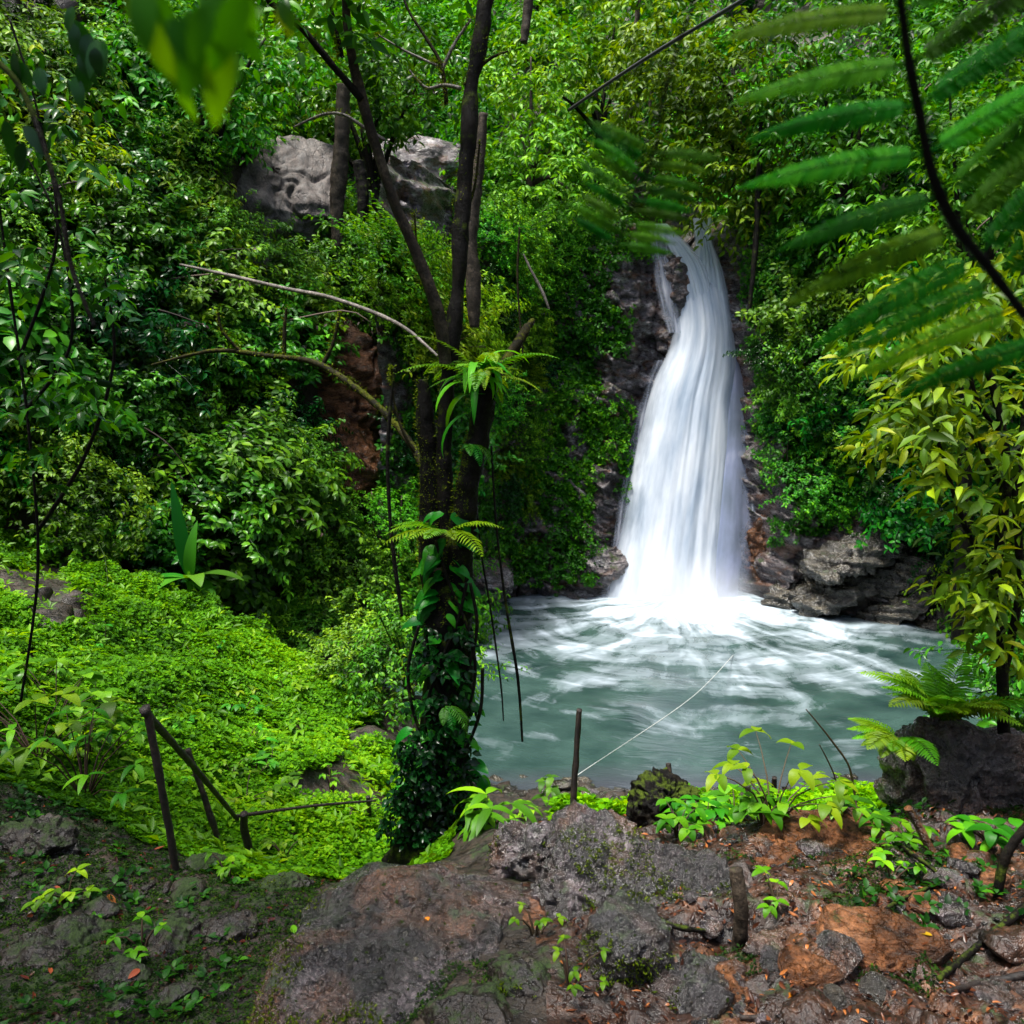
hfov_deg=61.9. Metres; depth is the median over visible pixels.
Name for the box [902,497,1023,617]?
shrub
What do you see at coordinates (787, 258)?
shrub
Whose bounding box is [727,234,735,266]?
rock
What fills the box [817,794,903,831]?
weed
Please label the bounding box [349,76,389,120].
shrub
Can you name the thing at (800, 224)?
shrub
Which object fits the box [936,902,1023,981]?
root
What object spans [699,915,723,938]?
rock
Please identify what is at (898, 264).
shrub
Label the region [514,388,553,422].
shrub
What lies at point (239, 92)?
tree
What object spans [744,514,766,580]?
rock
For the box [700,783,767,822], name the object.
weed
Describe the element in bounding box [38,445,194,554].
shrub
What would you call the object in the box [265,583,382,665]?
shrub
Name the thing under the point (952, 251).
shrub
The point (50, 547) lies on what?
shrub
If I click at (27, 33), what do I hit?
shrub
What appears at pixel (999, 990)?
rock
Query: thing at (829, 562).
rock
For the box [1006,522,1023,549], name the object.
shrub
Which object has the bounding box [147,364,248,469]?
shrub
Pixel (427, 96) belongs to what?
shrub
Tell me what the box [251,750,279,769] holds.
hillside weed
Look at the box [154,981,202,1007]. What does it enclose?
rock
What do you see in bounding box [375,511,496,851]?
climbing plant
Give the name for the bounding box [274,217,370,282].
shrub
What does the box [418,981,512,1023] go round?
rock
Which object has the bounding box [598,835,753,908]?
rock
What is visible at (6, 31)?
shrub
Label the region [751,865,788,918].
weed
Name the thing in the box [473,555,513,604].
rock
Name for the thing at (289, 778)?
hillside weed
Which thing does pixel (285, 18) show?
leafy branch
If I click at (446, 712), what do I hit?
epiphyte fern
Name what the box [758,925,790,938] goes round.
rock
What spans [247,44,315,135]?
shrub
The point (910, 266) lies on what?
leaved plant
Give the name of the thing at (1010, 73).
tree
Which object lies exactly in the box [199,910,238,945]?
rock
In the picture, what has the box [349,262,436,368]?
shrub
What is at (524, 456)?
shrub
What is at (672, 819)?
weed
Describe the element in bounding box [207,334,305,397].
shrub
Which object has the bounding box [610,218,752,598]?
waterfall
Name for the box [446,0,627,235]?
tree
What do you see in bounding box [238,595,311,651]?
shrub
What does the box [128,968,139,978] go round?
fallen leaf
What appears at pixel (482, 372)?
epiphyte fern
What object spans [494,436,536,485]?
shrub
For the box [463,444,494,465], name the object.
epiphyte fern
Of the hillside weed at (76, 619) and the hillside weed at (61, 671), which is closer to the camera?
the hillside weed at (61, 671)
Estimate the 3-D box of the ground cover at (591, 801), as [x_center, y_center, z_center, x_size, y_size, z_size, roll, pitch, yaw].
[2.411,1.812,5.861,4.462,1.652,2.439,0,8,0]
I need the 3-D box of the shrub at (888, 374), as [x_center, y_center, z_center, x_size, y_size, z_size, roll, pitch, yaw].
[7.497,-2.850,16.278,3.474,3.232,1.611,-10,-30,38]
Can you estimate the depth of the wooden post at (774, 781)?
7.38 m
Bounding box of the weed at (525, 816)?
[511,799,542,819]
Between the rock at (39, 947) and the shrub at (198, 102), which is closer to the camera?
the rock at (39, 947)
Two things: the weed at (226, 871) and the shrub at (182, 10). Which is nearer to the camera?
the weed at (226, 871)
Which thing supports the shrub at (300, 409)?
on the ground at (471, 855)
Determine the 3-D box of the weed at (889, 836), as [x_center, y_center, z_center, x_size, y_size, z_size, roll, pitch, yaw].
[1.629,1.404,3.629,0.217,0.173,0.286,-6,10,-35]
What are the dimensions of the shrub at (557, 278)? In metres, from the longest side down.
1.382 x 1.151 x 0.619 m
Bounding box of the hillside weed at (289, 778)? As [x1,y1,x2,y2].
[272,772,302,793]
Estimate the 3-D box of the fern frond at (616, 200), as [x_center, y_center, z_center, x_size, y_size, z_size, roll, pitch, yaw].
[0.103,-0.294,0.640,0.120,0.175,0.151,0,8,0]
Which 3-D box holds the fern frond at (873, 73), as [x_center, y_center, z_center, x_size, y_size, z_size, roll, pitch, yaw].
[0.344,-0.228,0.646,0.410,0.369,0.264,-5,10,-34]
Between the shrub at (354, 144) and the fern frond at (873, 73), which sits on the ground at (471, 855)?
the shrub at (354, 144)
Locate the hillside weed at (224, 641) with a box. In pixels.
[204,640,225,656]
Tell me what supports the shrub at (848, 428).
on the cliff
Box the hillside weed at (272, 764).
[244,757,279,777]
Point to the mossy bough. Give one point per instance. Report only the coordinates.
(1011, 846)
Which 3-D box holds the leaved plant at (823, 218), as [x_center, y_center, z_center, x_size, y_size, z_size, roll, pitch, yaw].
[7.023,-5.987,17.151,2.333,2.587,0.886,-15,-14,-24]
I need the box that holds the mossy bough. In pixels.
[992,822,1023,899]
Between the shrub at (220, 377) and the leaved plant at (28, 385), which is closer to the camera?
the leaved plant at (28, 385)
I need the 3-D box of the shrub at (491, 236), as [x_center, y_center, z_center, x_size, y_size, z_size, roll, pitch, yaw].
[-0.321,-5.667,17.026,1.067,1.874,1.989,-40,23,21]
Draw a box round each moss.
[0,780,1023,1023]
[216,823,745,1023]
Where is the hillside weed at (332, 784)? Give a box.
[319,763,356,791]
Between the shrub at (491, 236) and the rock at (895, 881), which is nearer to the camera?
the rock at (895, 881)
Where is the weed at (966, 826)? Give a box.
[944,814,1023,851]
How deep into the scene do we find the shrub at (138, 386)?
11.50 m
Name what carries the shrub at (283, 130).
on the ground at (471, 855)
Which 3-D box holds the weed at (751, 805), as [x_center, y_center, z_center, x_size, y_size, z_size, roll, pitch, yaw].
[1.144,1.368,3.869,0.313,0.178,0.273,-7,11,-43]
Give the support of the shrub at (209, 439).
on the ground at (471, 855)
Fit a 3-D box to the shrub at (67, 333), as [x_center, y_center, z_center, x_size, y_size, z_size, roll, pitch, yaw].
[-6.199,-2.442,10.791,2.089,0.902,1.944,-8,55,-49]
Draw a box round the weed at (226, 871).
[199,848,245,879]
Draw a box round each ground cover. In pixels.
[0,502,461,880]
[543,779,892,820]
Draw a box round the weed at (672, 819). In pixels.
[653,797,712,841]
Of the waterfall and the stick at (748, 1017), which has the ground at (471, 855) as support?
the stick at (748, 1017)
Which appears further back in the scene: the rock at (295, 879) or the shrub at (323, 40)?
the shrub at (323, 40)
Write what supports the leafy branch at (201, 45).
attached to the canopy tree
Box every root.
[658,915,721,933]
[884,883,935,908]
[898,841,936,872]
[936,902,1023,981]
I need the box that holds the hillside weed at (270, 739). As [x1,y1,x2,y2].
[250,737,279,751]
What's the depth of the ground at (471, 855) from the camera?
3.35 m
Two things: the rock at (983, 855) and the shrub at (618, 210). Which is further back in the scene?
the shrub at (618, 210)
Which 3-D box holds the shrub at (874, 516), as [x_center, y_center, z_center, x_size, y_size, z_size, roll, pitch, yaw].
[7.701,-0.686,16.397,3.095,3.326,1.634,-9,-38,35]
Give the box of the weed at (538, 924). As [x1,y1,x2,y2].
[509,902,568,935]
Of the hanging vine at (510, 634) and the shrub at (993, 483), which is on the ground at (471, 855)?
the shrub at (993, 483)
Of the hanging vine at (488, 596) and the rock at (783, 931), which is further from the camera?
the hanging vine at (488, 596)
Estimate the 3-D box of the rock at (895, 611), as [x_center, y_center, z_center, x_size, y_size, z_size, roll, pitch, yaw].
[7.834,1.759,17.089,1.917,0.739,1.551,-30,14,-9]
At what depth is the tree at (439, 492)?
4.67 m
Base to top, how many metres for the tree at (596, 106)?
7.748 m
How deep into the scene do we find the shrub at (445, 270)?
15.07 m
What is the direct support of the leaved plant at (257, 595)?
on the ground at (471, 855)
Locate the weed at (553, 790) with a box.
[531,774,590,805]
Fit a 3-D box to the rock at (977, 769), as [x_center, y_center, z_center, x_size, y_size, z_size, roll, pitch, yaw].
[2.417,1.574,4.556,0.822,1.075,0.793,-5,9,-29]
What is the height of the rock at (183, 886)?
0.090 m
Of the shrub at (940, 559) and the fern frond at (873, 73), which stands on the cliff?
the shrub at (940, 559)
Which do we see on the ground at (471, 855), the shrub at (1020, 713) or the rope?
the shrub at (1020, 713)
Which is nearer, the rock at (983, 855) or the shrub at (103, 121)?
the rock at (983, 855)
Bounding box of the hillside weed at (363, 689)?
[347,675,383,694]
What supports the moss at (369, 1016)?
on the rock slab at (323, 974)
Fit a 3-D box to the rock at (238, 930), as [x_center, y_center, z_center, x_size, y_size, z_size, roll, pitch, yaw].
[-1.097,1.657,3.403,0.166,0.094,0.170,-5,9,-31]
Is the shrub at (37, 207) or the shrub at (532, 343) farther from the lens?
the shrub at (532, 343)
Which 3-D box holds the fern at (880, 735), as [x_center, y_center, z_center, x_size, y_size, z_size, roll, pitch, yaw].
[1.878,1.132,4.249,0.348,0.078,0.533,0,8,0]
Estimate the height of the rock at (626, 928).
0.453 m
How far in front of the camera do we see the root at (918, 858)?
3.31 m
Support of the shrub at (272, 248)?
on the ground at (471, 855)
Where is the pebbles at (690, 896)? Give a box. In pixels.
[518,809,1023,1023]
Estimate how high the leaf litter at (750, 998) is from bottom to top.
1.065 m
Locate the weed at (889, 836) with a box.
[860,817,939,850]
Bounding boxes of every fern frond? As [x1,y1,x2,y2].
[565,0,726,254]
[721,0,1023,397]
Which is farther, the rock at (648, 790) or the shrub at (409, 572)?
the shrub at (409, 572)
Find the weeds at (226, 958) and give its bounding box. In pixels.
[0,774,1023,1023]
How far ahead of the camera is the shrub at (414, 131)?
26.16 m
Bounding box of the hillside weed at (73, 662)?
[58,661,76,672]
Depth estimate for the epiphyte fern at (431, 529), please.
4.57 m
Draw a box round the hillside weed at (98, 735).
[67,719,119,754]
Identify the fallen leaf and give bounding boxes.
[107,894,115,902]
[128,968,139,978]
[291,925,296,932]
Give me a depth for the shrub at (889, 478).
16.78 m
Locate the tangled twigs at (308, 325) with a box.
[0,1,1023,668]
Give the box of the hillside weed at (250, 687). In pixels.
[234,684,258,695]
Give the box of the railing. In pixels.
[139,704,375,871]
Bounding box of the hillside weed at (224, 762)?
[212,754,252,779]
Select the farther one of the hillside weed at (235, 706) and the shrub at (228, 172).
the shrub at (228, 172)
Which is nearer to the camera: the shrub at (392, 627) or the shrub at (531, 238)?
the shrub at (392, 627)
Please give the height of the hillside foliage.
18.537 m
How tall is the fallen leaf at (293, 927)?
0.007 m
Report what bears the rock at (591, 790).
on the ground at (471, 855)
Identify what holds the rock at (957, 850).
on the ground at (471, 855)
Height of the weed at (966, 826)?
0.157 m
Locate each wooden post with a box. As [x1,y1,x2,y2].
[570,708,581,803]
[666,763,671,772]
[771,776,776,793]
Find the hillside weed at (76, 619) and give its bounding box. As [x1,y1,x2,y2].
[66,616,83,625]
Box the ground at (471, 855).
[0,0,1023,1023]
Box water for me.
[380,590,1023,789]
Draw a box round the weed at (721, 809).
[663,795,733,832]
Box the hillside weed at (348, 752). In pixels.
[341,745,366,755]
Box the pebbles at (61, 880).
[0,785,328,1022]
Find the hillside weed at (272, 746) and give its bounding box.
[259,744,280,767]
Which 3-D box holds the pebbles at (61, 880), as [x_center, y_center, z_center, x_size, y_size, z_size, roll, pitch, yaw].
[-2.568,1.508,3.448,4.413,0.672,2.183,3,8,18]
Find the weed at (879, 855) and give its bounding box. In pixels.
[866,847,926,878]
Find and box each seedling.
[705,726,858,831]
[816,771,840,779]
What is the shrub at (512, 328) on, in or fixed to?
on the cliff
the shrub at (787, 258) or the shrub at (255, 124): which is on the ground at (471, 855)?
the shrub at (255, 124)
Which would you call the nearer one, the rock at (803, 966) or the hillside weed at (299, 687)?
the rock at (803, 966)
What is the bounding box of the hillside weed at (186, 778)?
[181,772,194,784]
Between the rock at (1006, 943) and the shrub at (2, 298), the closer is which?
the rock at (1006, 943)
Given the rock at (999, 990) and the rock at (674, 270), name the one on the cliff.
the rock at (674, 270)
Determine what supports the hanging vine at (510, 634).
hanging from the tree at (439, 492)
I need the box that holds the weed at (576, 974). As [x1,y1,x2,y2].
[552,934,611,996]
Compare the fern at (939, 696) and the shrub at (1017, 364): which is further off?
the shrub at (1017, 364)
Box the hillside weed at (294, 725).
[287,718,304,734]
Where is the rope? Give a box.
[578,655,732,774]
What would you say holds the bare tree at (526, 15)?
on the ground at (471, 855)
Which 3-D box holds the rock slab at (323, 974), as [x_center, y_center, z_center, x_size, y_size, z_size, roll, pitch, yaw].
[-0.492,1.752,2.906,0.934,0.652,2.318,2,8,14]
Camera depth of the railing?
4.14 m
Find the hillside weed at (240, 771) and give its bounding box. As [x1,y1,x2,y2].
[225,764,248,776]
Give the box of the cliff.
[374,154,1023,623]
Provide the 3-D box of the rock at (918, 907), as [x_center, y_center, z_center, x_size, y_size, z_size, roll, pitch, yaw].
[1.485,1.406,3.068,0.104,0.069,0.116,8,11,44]
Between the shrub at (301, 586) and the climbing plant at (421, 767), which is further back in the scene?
the shrub at (301, 586)
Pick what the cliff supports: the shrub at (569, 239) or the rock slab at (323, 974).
the shrub at (569, 239)
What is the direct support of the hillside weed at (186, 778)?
on the ground at (471, 855)
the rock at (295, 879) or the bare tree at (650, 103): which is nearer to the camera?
the rock at (295, 879)
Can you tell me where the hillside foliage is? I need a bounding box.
[0,0,1023,732]
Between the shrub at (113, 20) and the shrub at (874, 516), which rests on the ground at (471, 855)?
the shrub at (113, 20)
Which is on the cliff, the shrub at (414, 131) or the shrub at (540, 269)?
the shrub at (540, 269)
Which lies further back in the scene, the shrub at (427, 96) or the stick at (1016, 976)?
the shrub at (427, 96)
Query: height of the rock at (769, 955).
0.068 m
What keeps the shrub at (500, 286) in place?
on the cliff
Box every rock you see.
[0,812,82,858]
[0,909,116,973]
[82,896,120,919]
[88,954,153,991]
[104,993,139,1014]
[113,908,210,957]
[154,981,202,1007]
[169,876,206,903]
[183,852,227,871]
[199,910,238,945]
[216,909,257,942]
[234,135,345,262]
[256,871,314,891]
[296,307,382,443]
[321,411,380,509]
[348,135,459,196]
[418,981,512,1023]
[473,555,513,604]
[486,951,551,998]
[488,775,503,781]
[488,820,553,881]
[530,800,660,920]
[577,888,673,990]
[581,788,598,794]
[582,542,628,586]
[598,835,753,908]
[626,767,699,827]
[647,949,735,1018]
[651,254,689,355]
[665,214,690,234]
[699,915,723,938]
[715,963,748,1005]
[717,959,747,976]
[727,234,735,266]
[741,929,786,956]
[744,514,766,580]
[755,806,891,868]
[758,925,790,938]
[759,944,779,972]
[761,580,801,609]
[777,945,843,990]
[781,986,836,1023]
[790,567,889,616]
[794,546,818,580]
[795,837,842,856]
[800,523,910,584]
[800,999,831,1012]
[814,903,954,973]
[814,929,863,979]
[823,983,846,1009]
[855,584,944,624]
[858,971,891,1005]
[873,715,1023,814]
[876,546,951,598]
[879,878,916,895]
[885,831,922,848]
[908,892,938,914]
[913,597,951,632]
[922,867,969,889]
[932,890,972,927]
[944,842,968,858]
[946,857,980,876]
[959,974,1023,1009]
[960,858,1011,896]
[965,849,994,866]
[978,925,1023,965]
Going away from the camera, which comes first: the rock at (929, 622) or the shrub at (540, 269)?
the rock at (929, 622)
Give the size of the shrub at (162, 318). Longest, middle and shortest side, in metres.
3.958 x 3.548 x 1.782 m
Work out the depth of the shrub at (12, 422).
10.04 m
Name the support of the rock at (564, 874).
on the ground at (471, 855)
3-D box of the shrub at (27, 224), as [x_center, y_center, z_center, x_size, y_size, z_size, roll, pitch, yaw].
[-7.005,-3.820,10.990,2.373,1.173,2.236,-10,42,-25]
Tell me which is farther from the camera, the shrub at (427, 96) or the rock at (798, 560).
the shrub at (427, 96)
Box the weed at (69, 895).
[20,863,101,911]
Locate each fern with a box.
[384,521,503,556]
[395,335,558,403]
[439,706,468,732]
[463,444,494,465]
[847,717,939,765]
[856,650,1023,726]
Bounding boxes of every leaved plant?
[0,268,144,439]
[0,363,33,401]
[117,429,243,519]
[196,503,303,636]
[203,473,306,560]
[412,446,484,496]
[801,178,888,270]
[831,221,919,265]
[869,253,997,360]
[892,497,952,552]
[964,602,1023,648]
[979,389,1023,457]
[984,422,1023,507]
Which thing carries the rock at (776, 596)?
on the ground at (471, 855)
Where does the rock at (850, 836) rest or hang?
on the ground at (471, 855)
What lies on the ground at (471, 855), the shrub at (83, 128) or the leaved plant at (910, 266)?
the shrub at (83, 128)
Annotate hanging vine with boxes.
[386,368,403,616]
[477,516,503,720]
[490,446,522,741]
[516,227,523,359]
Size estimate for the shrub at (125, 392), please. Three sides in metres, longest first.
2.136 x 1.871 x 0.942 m
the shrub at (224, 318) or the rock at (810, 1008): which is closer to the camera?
the rock at (810, 1008)
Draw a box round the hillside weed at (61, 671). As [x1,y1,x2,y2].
[32,658,71,683]
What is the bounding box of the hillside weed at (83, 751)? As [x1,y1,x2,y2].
[69,731,116,758]
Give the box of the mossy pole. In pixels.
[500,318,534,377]
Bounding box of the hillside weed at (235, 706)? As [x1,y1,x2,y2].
[221,695,264,715]
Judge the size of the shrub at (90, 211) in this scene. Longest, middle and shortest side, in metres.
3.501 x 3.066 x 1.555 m
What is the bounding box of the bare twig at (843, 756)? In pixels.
[806,709,856,803]
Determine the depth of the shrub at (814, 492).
17.30 m
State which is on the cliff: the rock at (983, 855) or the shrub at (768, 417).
the shrub at (768, 417)
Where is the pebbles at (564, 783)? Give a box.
[468,759,859,797]
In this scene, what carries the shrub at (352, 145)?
on the ground at (471, 855)
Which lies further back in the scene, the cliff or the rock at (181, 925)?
the cliff
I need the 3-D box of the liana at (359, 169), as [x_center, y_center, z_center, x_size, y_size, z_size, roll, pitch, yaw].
[-2.910,-5.948,16.528,0.303,1.645,0.268,0,8,0]
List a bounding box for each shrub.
[0,0,87,107]
[0,3,147,121]
[0,11,54,117]
[0,60,135,172]
[0,85,23,126]
[0,122,142,219]
[0,140,29,187]
[0,143,79,244]
[0,190,54,248]
[0,195,79,282]
[0,236,24,290]
[0,247,65,309]
[0,274,104,378]
[0,288,60,377]
[0,349,114,478]
[0,372,71,455]
[0,409,88,509]
[0,424,184,583]
[2,168,203,328]
[15,228,162,327]
[15,240,259,416]
[15,342,136,463]
[16,95,86,129]
[20,495,148,569]
[21,81,123,153]
[34,102,199,260]
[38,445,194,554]
[41,11,131,70]
[50,2,273,173]
[53,328,200,458]
[60,174,213,298]
[71,187,235,287]
[71,476,232,590]
[76,0,196,100]
[76,292,227,384]
[80,423,152,458]
[82,112,280,266]
[89,440,178,498]
[97,397,240,502]
[98,413,306,602]
[98,457,217,562]
[102,85,236,169]
[113,73,255,162]
[135,227,290,327]
[141,75,281,133]
[143,8,254,111]
[143,295,269,419]
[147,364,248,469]
[154,165,272,261]
[156,376,364,543]
[165,137,239,181]
[184,286,263,369]
[196,187,331,314]
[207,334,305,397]
[209,278,360,390]
[211,291,297,367]
[223,367,353,480]
[235,391,364,506]
[237,108,284,158]
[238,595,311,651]
[243,64,302,139]
[244,58,281,137]
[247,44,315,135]
[248,249,362,335]
[248,513,336,591]
[256,256,303,301]
[258,21,315,79]
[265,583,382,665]
[266,216,377,334]
[267,14,340,74]
[269,30,304,60]
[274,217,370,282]
[278,38,341,82]
[285,592,478,711]
[289,540,368,617]
[291,479,382,586]
[292,513,418,690]
[302,190,465,324]
[303,78,396,164]
[308,116,359,173]
[318,546,479,684]
[325,590,530,734]
[330,171,379,280]
[340,193,373,263]
[342,214,436,282]
[346,475,419,553]
[348,271,377,308]
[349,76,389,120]
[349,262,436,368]
[353,512,421,595]
[359,475,419,506]
[359,544,421,600]
[362,57,428,114]
[368,413,418,466]
[373,252,520,405]
[373,549,514,644]
[376,373,523,496]
[388,116,425,135]
[408,220,451,294]
[416,90,453,114]
[424,250,531,390]
[430,367,471,436]
[459,370,540,440]
[464,258,533,334]
[477,199,533,271]
[480,180,564,290]
[480,228,554,333]
[480,299,522,338]
[488,467,531,528]
[490,266,575,373]
[490,404,505,459]
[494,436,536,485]
[495,410,557,482]
[498,332,523,367]
[499,361,559,443]
[505,268,582,306]
[506,307,563,388]
[507,382,549,408]
[507,471,545,526]
[509,362,523,380]
[511,248,565,291]
[512,196,567,218]
[514,189,607,284]
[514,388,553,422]
[515,352,556,392]
[525,350,568,392]
[537,259,565,301]
[553,183,595,219]
[565,183,633,224]
[722,318,820,373]
[735,250,861,372]
[736,249,808,324]
[741,217,799,270]
[741,289,896,436]
[741,342,839,436]
[746,401,814,443]
[746,431,872,525]
[760,184,835,253]
[762,209,827,270]
[774,347,893,478]
[776,393,846,423]
[777,249,861,322]
[790,238,851,286]
[793,461,872,521]
[799,393,887,494]
[811,421,920,516]
[816,313,999,426]
[821,253,897,356]
[840,441,998,553]
[846,443,916,479]
[848,253,934,306]
[849,251,943,316]
[878,467,918,497]
[898,222,972,274]
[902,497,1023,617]
[903,612,1023,727]
[906,499,994,583]
[913,474,1000,515]
[916,410,1019,502]
[922,277,1023,406]
[934,372,1022,449]
[936,586,1009,637]
[947,640,1014,694]
[983,478,1023,505]
[993,362,1023,394]
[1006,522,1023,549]
[1010,668,1023,719]
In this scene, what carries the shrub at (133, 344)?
on the ground at (471, 855)
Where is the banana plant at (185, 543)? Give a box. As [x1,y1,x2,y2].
[154,480,243,597]
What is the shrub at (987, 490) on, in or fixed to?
on the cliff
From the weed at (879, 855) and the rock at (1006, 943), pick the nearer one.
the rock at (1006, 943)
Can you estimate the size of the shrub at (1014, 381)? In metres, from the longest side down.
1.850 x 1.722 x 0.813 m
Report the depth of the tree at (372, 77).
17.37 m
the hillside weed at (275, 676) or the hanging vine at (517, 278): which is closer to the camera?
the hillside weed at (275, 676)
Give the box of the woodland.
[168,0,1023,222]
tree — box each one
[0,19,146,701]
[44,0,347,270]
[151,0,511,864]
[243,0,496,231]
[329,83,350,248]
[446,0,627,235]
[465,112,487,327]
[481,0,709,184]
[520,0,532,43]
[597,0,826,268]
[629,0,640,117]
[648,48,657,112]
[735,0,988,327]
[816,229,1023,733]
[831,0,1023,644]
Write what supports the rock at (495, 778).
on the ground at (471, 855)
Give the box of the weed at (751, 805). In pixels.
[728,784,798,830]
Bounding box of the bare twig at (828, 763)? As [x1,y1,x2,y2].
[819,744,836,780]
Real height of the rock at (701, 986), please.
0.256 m
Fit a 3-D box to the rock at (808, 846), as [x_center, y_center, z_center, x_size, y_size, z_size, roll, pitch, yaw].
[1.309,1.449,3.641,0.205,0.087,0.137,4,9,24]
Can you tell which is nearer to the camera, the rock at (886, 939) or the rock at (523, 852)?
the rock at (886, 939)
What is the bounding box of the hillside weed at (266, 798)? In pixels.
[225,769,280,807]
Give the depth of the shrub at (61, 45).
12.74 m
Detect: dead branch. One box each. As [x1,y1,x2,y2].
[179,264,438,357]
[523,254,549,308]
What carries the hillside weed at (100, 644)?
on the ground at (471, 855)
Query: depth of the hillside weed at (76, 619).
7.58 m
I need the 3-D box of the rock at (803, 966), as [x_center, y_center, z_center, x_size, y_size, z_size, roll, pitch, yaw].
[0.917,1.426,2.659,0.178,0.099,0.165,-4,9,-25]
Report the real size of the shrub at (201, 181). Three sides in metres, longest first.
3.309 x 3.255 x 1.559 m
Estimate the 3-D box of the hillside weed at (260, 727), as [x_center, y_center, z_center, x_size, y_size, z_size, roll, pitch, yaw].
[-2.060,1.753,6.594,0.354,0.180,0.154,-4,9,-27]
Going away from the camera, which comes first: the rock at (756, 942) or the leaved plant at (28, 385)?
the rock at (756, 942)
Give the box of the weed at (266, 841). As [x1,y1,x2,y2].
[259,837,304,858]
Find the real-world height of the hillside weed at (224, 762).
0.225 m
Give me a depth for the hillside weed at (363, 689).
8.45 m
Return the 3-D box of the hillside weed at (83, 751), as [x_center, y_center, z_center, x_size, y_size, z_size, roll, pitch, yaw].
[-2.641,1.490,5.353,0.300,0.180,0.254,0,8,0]
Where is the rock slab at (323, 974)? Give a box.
[248,861,525,1023]
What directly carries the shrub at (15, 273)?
on the ground at (471, 855)
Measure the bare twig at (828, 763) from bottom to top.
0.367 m
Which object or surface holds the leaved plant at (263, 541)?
on the ground at (471, 855)
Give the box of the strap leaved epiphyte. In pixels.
[436,350,528,454]
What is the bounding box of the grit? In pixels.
[227,824,749,1023]
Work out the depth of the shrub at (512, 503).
18.06 m
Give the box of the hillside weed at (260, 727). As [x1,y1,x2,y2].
[250,723,268,738]
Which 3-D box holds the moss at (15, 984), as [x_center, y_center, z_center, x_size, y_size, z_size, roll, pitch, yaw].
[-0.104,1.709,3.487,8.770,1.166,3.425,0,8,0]
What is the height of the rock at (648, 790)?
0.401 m
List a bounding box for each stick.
[739,1014,757,1019]
[904,805,937,859]
[946,971,1023,994]
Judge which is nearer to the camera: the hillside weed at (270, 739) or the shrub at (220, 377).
the hillside weed at (270, 739)
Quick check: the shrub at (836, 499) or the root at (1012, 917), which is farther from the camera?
the shrub at (836, 499)
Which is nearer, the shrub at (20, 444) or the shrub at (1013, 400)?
the shrub at (20, 444)
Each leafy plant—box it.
[0,658,126,719]
[0,686,132,774]
[0,707,152,809]
[448,786,543,841]
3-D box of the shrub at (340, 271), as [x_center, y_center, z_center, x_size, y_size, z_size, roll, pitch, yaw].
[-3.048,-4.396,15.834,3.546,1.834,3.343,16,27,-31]
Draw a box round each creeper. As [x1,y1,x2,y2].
[368,176,1023,619]
[488,0,1020,594]
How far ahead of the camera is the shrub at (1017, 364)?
15.15 m
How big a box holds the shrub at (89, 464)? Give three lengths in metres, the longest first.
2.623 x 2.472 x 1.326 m
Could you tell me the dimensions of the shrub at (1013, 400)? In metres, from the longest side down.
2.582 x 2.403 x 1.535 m
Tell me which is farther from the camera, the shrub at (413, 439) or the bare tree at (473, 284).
the shrub at (413, 439)
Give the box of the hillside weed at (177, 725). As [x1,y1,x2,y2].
[172,715,195,729]
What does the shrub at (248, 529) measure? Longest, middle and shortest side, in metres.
3.449 x 3.020 x 1.740 m
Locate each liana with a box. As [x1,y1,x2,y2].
[353,160,369,248]
[747,116,762,311]
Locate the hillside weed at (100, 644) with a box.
[94,624,112,647]
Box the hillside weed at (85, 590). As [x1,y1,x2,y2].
[81,577,113,591]
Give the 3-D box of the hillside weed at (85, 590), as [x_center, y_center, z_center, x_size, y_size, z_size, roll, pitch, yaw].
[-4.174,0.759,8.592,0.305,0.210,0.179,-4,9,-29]
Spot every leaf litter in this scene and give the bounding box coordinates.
[0,786,340,1023]
[537,807,1023,1023]
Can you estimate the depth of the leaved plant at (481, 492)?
15.51 m
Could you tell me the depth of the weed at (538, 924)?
3.04 m
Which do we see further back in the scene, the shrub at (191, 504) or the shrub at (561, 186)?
the shrub at (561, 186)
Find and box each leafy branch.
[0,6,107,327]
[125,0,261,128]
[257,0,296,36]
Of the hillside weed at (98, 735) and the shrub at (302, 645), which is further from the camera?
the shrub at (302, 645)
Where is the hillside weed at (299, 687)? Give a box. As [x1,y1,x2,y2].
[288,678,311,693]
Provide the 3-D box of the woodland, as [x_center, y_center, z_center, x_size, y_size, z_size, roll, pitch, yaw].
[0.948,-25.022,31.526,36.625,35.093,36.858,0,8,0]
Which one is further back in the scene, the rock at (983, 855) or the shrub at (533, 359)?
the shrub at (533, 359)
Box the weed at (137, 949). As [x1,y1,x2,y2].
[106,911,171,962]
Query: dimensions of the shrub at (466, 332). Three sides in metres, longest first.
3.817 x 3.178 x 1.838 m
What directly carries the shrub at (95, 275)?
on the ground at (471, 855)
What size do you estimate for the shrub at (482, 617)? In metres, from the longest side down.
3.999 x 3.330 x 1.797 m
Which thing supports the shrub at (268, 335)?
on the ground at (471, 855)
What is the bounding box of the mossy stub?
[729,866,748,949]
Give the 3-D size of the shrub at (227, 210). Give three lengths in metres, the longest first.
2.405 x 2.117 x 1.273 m
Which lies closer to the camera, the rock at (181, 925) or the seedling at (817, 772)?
the rock at (181, 925)
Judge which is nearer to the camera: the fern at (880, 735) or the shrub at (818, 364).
the fern at (880, 735)
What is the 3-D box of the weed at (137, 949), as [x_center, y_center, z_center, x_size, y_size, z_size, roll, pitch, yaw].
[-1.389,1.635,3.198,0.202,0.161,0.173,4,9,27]
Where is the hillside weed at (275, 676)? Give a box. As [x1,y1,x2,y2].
[269,674,283,687]

